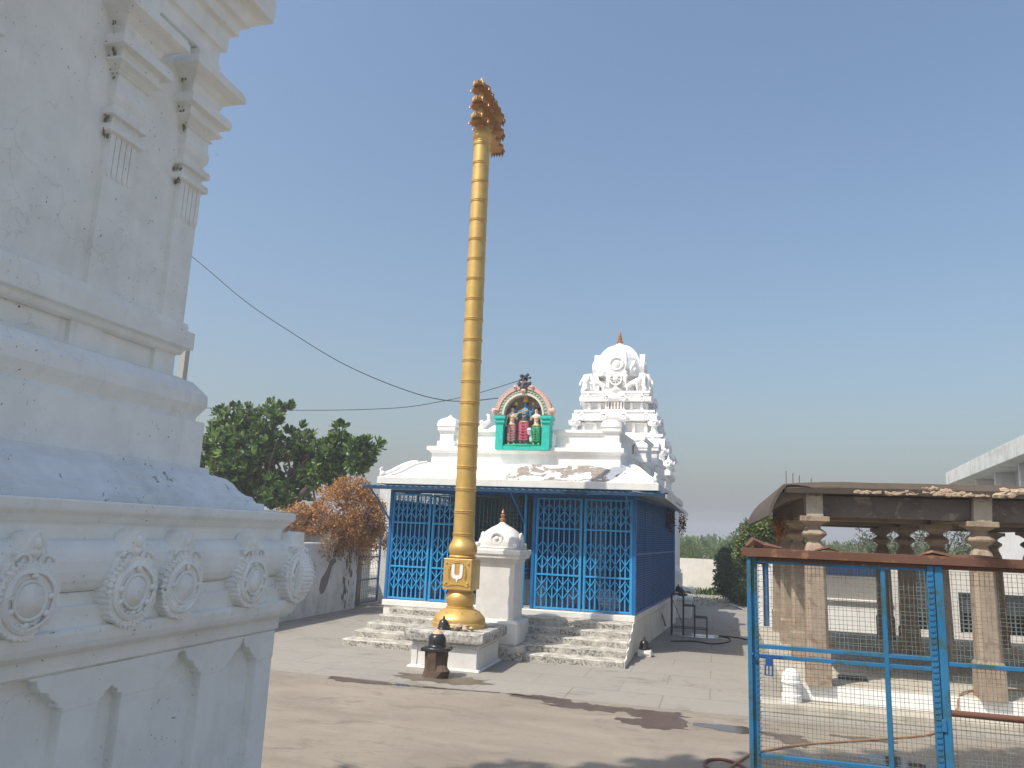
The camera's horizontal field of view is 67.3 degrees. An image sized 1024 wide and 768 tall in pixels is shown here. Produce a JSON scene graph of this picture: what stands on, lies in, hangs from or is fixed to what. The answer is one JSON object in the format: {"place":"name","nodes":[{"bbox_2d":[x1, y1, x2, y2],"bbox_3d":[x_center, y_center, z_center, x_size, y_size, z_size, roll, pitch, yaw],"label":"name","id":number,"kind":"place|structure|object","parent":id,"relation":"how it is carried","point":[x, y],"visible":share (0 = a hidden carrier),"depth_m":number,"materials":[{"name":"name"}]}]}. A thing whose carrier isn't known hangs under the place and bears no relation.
{"place":"outdoors","nodes":[
{"label":"outdoors","id":0,"kind":"place"},
{"bbox_2d":[0,0,314,767],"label":"gateway tower","id":1,"kind":"structure","parent":0,"point":[156,581],"depth_m":4.43,"materials":[{"name":"white paint"}]},
{"bbox_2d":[264,509,371,621],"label":"compound wall","id":2,"kind":"structure","parent":0,"point":[332,588],"depth_m":20.53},
{"bbox_2d":[274,475,388,567],"bbox_3d":[-4.705,3.758,21.011,3.772,2.534,2.702,10,-13,-35],"label":"dry creeper","id":3,"kind":"object","parent":2,"relation":"attached to","point":[363,537],"visible":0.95,"depth_m":20.63,"materials":[{"name":"brown plant"}]},
{"bbox_2d":[354,536,381,605],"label":"side gate","id":4,"kind":"structure","parent":2,"relation":"attached to","point":[359,579],"depth_m":22.73,"materials":[{"name":"grey metal"}]},
{"bbox_2d":[375,484,445,602],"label":"wall","id":5,"kind":"structure","parent":0,"point":[385,495],"depth_m":23.93,"materials":[{"name":"white paint"}]},
{"bbox_2d":[437,616,449,629],"bbox_3d":[-1.142,4.066,13.106,0.262,0.231,0.214,0,-11,15],"label":"oil lamp","id":6,"kind":"object","parent":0,"point":[443,624],"visible":0.97,"depth_m":13.04,"materials":[{"name":"grey metal"}]},
{"bbox_2d":[370,543,718,594],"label":"boundary wall","id":7,"kind":"structure","parent":0,"point":[697,573],"depth_m":33.62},
{"bbox_2d":[173,0,1023,547],"label":"sky","id":8,"kind":"structure","parent":0,"point":[805,218],"materials":[{"name":"blue"}]},
{"bbox_2d":[261,542,1023,767],"bbox_3d":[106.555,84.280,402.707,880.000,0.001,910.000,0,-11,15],"label":"ground","id":9,"kind":"structure","parent":0,"point":[316,717],"depth_m":9.99,"materials":[{"name":"concrete"}]},
{"bbox_2d":[177,351,189,379],"bbox_3d":[-8.794,2.333,19.773,0.220,6.760,0.220,0,-11,15],"label":"concrete pole","id":10,"kind":"object","parent":9,"relation":"on","point":[183,365],"depth_m":20.26,"materials":[{"name":"white concrete"}]},
{"bbox_2d":[214,380,518,410],"bbox_3d":[-6.403,0.312,19.552,13.673,0.735,0.015,0,-11,15],"label":"overhead cable","id":11,"kind":"object","parent":10,"relation":"attached to","point":[359,409],"visible":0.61,"depth_m":18.76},
{"bbox_2d":[200,396,387,510],"bbox_3d":[-8.088,3.717,26.644,7.861,6.725,3.576,0,-11,15],"label":"broadleaf tree","id":12,"kind":"object","parent":9,"relation":"on","point":[227,440],"visible":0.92,"depth_m":26.28,"materials":[{"name":"green plant"}]},
{"bbox_2d":[329,676,392,684],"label":"puddle","id":13,"kind":"object","parent":9,"relation":"on","point":[343,679],"visible":1,"depth_m":11.59,"materials":[{"name":"liquid"}]},
{"bbox_2d":[421,629,452,678],"bbox_3d":[-1.178,4.335,12.285,0.488,0.808,0.432,0,-11,15],"label":"stone stump","id":14,"kind":"object","parent":9,"relation":"on","point":[436,649],"visible":0.94,"depth_m":12.15,"materials":[{"name":"brown stone"}]},
{"bbox_2d":[393,672,492,684],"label":"puddle","id":15,"kind":"object","parent":9,"relation":"on","point":[453,680],"visible":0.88,"depth_m":11.96,"materials":[{"name":"liquid"}]},
{"bbox_2d":[393,683,499,692],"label":"puddle","id":16,"kind":"object","parent":9,"relation":"on","point":[436,687],"visible":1,"depth_m":11.33,"materials":[{"name":"liquid"}]},
{"bbox_2d":[404,78,506,672],"bbox_3d":[-0.704,-0.573,14.689,1.400,11.210,1.933,0,-11,15],"label":"temple flagstaff","id":17,"kind":"object","parent":9,"relation":"on","point":[475,650],"visible":0.99,"depth_m":14.00,"materials":[{"name":"paint"}]},
{"bbox_2d":[450,623,474,631],"bbox_3d":[-0.853,4.113,13.002,0.437,0.128,0.215,0,-11,15],"label":"rubble heap","id":18,"kind":"object","parent":17,"relation":"on","point":[462,627],"visible":1,"depth_m":12.97,"materials":[{"name":"beige stone"}]},
{"bbox_2d":[475,508,531,661],"bbox_3d":[-0.229,3.807,14.941,1.260,2.750,1.220,0,-11,15],"label":"altar shrine","id":19,"kind":"object","parent":9,"relation":"on","point":[503,553],"visible":0.85,"depth_m":14.60,"materials":[{"name":"paint"}]},
{"bbox_2d":[342,332,687,668],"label":"temple","id":20,"kind":"structure","parent":9,"relation":"on","point":[588,500],"depth_m":17.02,"materials":[{"name":"paint"}]},
{"bbox_2d":[537,510,573,594],"bbox_3d":[1.168,4.385,20.052,1.204,2.140,0.060,0,-11,15],"label":"doorway","id":21,"kind":"structure","parent":20,"relation":"in","point":[556,517],"depth_m":20.04,"materials":[{"name":"blue metal"}]},
{"bbox_2d":[608,520,622,598],"bbox_3d":[2.447,4.473,19.701,0.754,1.940,0.050,0,-11,15],"label":"doorway","id":22,"kind":"structure","parent":20,"relation":"in","point":[612,550],"depth_m":19.64,"materials":[{"name":"blue metal"}]},
{"bbox_2d":[666,507,675,532],"bbox_3d":[4.162,3.582,20.202,0.330,0.697,0.414,0,-11,15],"label":"dried garland","id":23,"kind":"object","parent":20,"relation":"hanging from","point":[668,520],"visible":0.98,"depth_m":20.17,"materials":[{"name":"brown plant"}]},
{"bbox_2d":[677,512,687,534],"bbox_3d":[5.032,4.090,22.702,0.314,0.739,0.432,-6,-14,37],"label":"dried garland","id":24,"kind":"object","parent":20,"relation":"hanging from","point":[683,523],"visible":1,"depth_m":22.66,"materials":[{"name":"brown plant"}]},
{"bbox_2d":[507,693,688,729],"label":"puddle","id":25,"kind":"object","parent":9,"relation":"on","point":[659,720],"visible":1,"depth_m":10.26,"materials":[{"name":"liquid"}]},
{"bbox_2d":[637,649,652,656],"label":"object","id":26,"kind":"object","parent":9,"relation":"on","point":[645,653],"visible":0.97,"depth_m":15.10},
{"bbox_2d":[639,637,651,649],"bbox_3d":[2.642,5.129,15.230,0.274,0.242,0.224,0,-11,15],"label":"oil lamp","id":27,"kind":"object","parent":26,"relation":"on","point":[644,644],"visible":1,"depth_m":15.16,"materials":[{"name":"black metal"}]},
{"bbox_2d":[675,565,695,593],"bbox_3d":[5.367,6.450,24.151,0.797,1.500,0.600,0,-11,15],"label":"water spout","id":28,"kind":"object","parent":9,"relation":"on","point":[678,577],"visible":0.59,"depth_m":23.96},
{"bbox_2d":[374,533,998,558],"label":"distant scrub","id":29,"kind":"object","parent":9,"relation":"on","point":[707,539],"visible":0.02,"depth_m":76.32,"materials":[{"name":"green plant"}]},
{"bbox_2d":[671,592,707,637],"bbox_3d":[4.344,5.654,18.864,0.868,0.983,0.378,0,-11,15],"label":"iron lamp stand","id":30,"kind":"object","parent":9,"relation":"on","point":[689,605],"visible":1,"depth_m":18.76,"materials":[{"name":"black metal"}]},
{"bbox_2d":[675,584,682,591],"bbox_3d":[4.261,5.205,19.636,0.214,0.189,0.175,0,-11,15],"label":"oil lamp","id":31,"kind":"object","parent":30,"relation":"on","point":[678,588],"visible":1,"depth_m":19.58,"materials":[{"name":"black metal"}]},
{"bbox_2d":[680,540,703,558],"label":"thorn shrub","id":32,"kind":"object","parent":9,"relation":"on","point":[687,544],"visible":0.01,"depth_m":41.71,"materials":[{"name":"green plant"}]},
{"bbox_2d":[673,632,723,638],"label":"puddle","id":33,"kind":"object","parent":9,"relation":"on","point":[686,635],"visible":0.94,"depth_m":18.65,"materials":[{"name":"liquid"}]},
{"bbox_2d":[680,542,724,558],"bbox_3d":[10.091,9.301,39.809,4.254,2.266,2.442,-3,-12,26],"label":"thorn shrub","id":34,"kind":"object","parent":9,"relation":"on","point":[693,554],"visible":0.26,"depth_m":39.90,"materials":[{"name":"green plant"}]},
{"bbox_2d":[671,635,747,643],"bbox_3d":[4.569,5.979,17.986,2.192,0.030,1.224,7,-12,-21],"label":"hose","id":35,"kind":"object","parent":9,"relation":"on","point":[723,636],"visible":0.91,"depth_m":17.60,"materials":[{"name":"black rubber"}]},
{"bbox_2d":[685,587,743,607],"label":"weeds","id":36,"kind":"object","parent":9,"relation":"on","point":[705,591],"visible":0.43,"depth_m":32.93,"materials":[{"name":"green plant"}]},
{"bbox_2d":[693,722,748,733],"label":"puddle","id":37,"kind":"object","parent":9,"relation":"on","point":[734,729],"visible":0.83,"depth_m":9.64,"materials":[{"name":"liquid"}]},
{"bbox_2d":[708,535,735,554],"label":"thorn shrub","id":38,"kind":"object","parent":9,"relation":"on","point":[722,543],"visible":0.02,"depth_m":43.76,"materials":[{"name":"green plant"}]},
{"bbox_2d":[703,758,746,767],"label":"hose","id":39,"kind":"object","parent":9,"relation":"on","point":[721,759],"visible":0.99,"depth_m":8.12,"materials":[{"name":"brown rubber"}]},
{"bbox_2d":[729,603,745,610],"bbox_3d":[7.955,7.867,27.133,0.084,0.070,2.349,2,-11,3],"label":"pipe","id":40,"kind":"object","parent":9,"relation":"on","point":[737,606],"visible":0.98,"depth_m":27.04,"materials":[{"name":"metal"}]},
{"bbox_2d":[710,539,792,606],"bbox_3d":[9.178,6.812,28.799,2.421,3.056,3.899,9,-13,-31],"label":"dark bush","id":41,"kind":"object","parent":9,"relation":"on","point":[730,581],"visible":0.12,"depth_m":29.07,"materials":[{"name":"green plant"}]},
{"bbox_2d":[730,514,774,625],"bbox_3d":[6.555,4.873,20.032,1.762,3.153,1.358,7,-12,-22],"label":"variegated plant","id":42,"kind":"object","parent":9,"relation":"on","point":[762,531],"visible":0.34,"depth_m":19.88,"materials":[{"name":"green plant"}]},
{"bbox_2d":[757,564,772,626],"bbox_3d":[6.615,5.439,19.546,0.730,1.850,0.300,0,-11,15],"label":"white gatepost","id":43,"kind":"object","parent":9,"relation":"on","point":[768,612],"visible":0.18,"depth_m":19.48,"materials":[{"name":"white paint"}]},
{"bbox_2d":[726,521,806,546],"bbox_3d":[10.485,7.095,31.369,3.701,3.410,2.464,0,-11,15],"label":"feathery shrub","id":44,"kind":"object","parent":9,"relation":"on","point":[734,536],"visible":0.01,"depth_m":31.55,"materials":[{"name":"green plant"}]},
{"bbox_2d":[760,731,810,747],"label":"puddle","id":45,"kind":"object","parent":9,"relation":"on","point":[790,738],"visible":0.71,"depth_m":9.24,"materials":[{"name":"liquid"}]},
{"bbox_2d":[822,542,842,551],"bbox_3d":[15.091,9.228,39.549,4.593,2.725,2.838,0,-11,15],"label":"thorn shrub","id":46,"kind":"object","parent":9,"relation":"on","point":[831,545],"visible":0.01,"depth_m":39.05,"materials":[{"name":"green plant"}]},
{"bbox_2d":[746,557,944,767],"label":"gate","id":47,"kind":"structure","parent":9,"relation":"on","point":[756,754],"depth_m":4.80,"materials":[{"name":"blue metal"}]},
{"bbox_2d":[821,540,896,553],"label":"thorn shrub","id":48,"kind":"object","parent":9,"relation":"on","point":[843,550],"visible":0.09,"depth_m":40.85,"materials":[{"name":"green plant"}]},
{"bbox_2d":[829,734,897,743],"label":"puddle","id":49,"kind":"object","parent":9,"relation":"on","point":[854,737],"visible":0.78,"depth_m":9.40,"materials":[{"name":"liquid"}]},
{"bbox_2d":[728,689,1023,767],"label":"hose","id":50,"kind":"object","parent":9,"relation":"on","point":[801,744],"visible":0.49,"depth_m":9.16,"materials":[{"name":"brown rubber"}]},
{"bbox_2d":[748,474,1023,735],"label":"pillared hall","id":51,"kind":"structure","parent":9,"relation":"on","point":[987,516],"depth_m":11.18,"materials":[{"name":"stone"}]},
{"bbox_2d":[768,507,788,542],"bbox_3d":[4.940,2.604,14.167,0.325,0.655,0.361,5,-11,-12],"label":"withered leaf bunch","id":52,"kind":"object","parent":51,"relation":"hanging from","point":[780,529],"visible":1,"depth_m":14.15,"materials":[{"name":"brown plant"}]},
{"bbox_2d":[781,668,801,703],"bbox_3d":[3.947,4.249,10.868,0.270,0.450,0.270,0,-11,15],"label":"boundary stone","id":53,"kind":"object","parent":51,"relation":"on","point":[792,694],"visible":0.86,"depth_m":10.77,"materials":[{"name":"white stone"}]},
{"bbox_2d":[837,674,867,681],"bbox_3d":[5.050,4.362,11.402,0.400,0.059,0.150,0,-11,15],"label":"dark tray","id":54,"kind":"object","parent":51,"relation":"on","point":[850,677],"visible":0.84,"depth_m":11.35,"materials":[{"name":"black metal"}]},
{"bbox_2d":[858,754,933,767],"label":"puddle","id":55,"kind":"object","parent":9,"relation":"on","point":[896,762],"visible":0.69,"depth_m":8.41,"materials":[{"name":"liquid"}]},
{"bbox_2d":[861,535,955,554],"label":"thorn shrub","id":56,"kind":"object","parent":9,"relation":"on","point":[917,548],"visible":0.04,"depth_m":41.45,"materials":[{"name":"green plant"}]},
{"bbox_2d":[845,528,998,555],"bbox_3d":[13.358,5.837,24.925,4.845,3.699,2.471,1,-11,8],"label":"dusty tree","id":57,"kind":"object","parent":9,"relation":"on","point":[895,546],"visible":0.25,"depth_m":25.01,"materials":[{"name":"green plant"}]},
{"bbox_2d":[826,567,1023,643],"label":"building","id":58,"kind":"structure","parent":9,"relation":"on","point":[837,614],"depth_m":19.33,"materials":[{"name":"paint"}]},
{"bbox_2d":[933,565,1023,767],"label":"fence","id":59,"kind":"object","parent":9,"relation":"on","point":[948,713],"visible":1,"depth_m":4.61,"materials":[{"name":"blue metal"}]},
{"bbox_2d":[741,547,1023,572],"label":"channel beam","id":60,"kind":"structure","parent":59,"relation":"on","point":[908,561],"depth_m":4.81,"materials":[{"name":"metal"}]},
{"bbox_2d":[745,537,781,548],"bbox_3d":[1.653,1.051,5.065,0.236,0.084,0.073,2,-11,3],"label":"metal scrap","id":61,"kind":"object","parent":60,"relation":"on","point":[755,542],"visible":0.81,"depth_m":5.04,"materials":[{"name":"metal"}]},
{"bbox_2d":[815,546,838,551],"bbox_3d":[2.021,1.061,4.945,0.145,0.040,0.025,-2,-12,24],"label":"metal scrap","id":62,"kind":"object","parent":60,"relation":"on","point":[826,548],"visible":0.93,"depth_m":4.94,"materials":[{"name":"metal"}]},
{"bbox_2d":[919,550,1000,558],"bbox_3d":[2.763,1.056,4.745,0.445,0.049,0.046,-1,-11,19],"label":"metal scrap","id":63,"kind":"object","parent":60,"relation":"on","point":[933,552],"visible":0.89,"depth_m":4.75,"materials":[{"name":"metal"}]},
{"bbox_3d":[-13.931,-0.805,21.771,1.200,13.250,0.320,0,-11,15],"label":"utility pole","id":64,"kind":"object","parent":9,"relation":"on","visible":0},
{"bbox_2d":[193,257,497,401],"bbox_3d":[-6.860,-3.133,20.374,13.836,7.344,0.022,0,-11,15],"label":"overhead cable","id":65,"kind":"object","parent":64,"relation":"attached to","point":[330,356],"visible":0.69,"depth_m":19.23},
{"bbox_2d":[676,595,692,618],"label":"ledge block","id":66,"kind":"structure","parent":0,"point":[688,599],"depth_m":22.81,"materials":[{"name":"grey concrete"}]},
{"bbox_2d":[946,435,1023,559],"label":"roadside building","id":67,"kind":"structure","parent":0,"point":[1003,464],"depth_m":21.96,"materials":[{"name":"concrete"}]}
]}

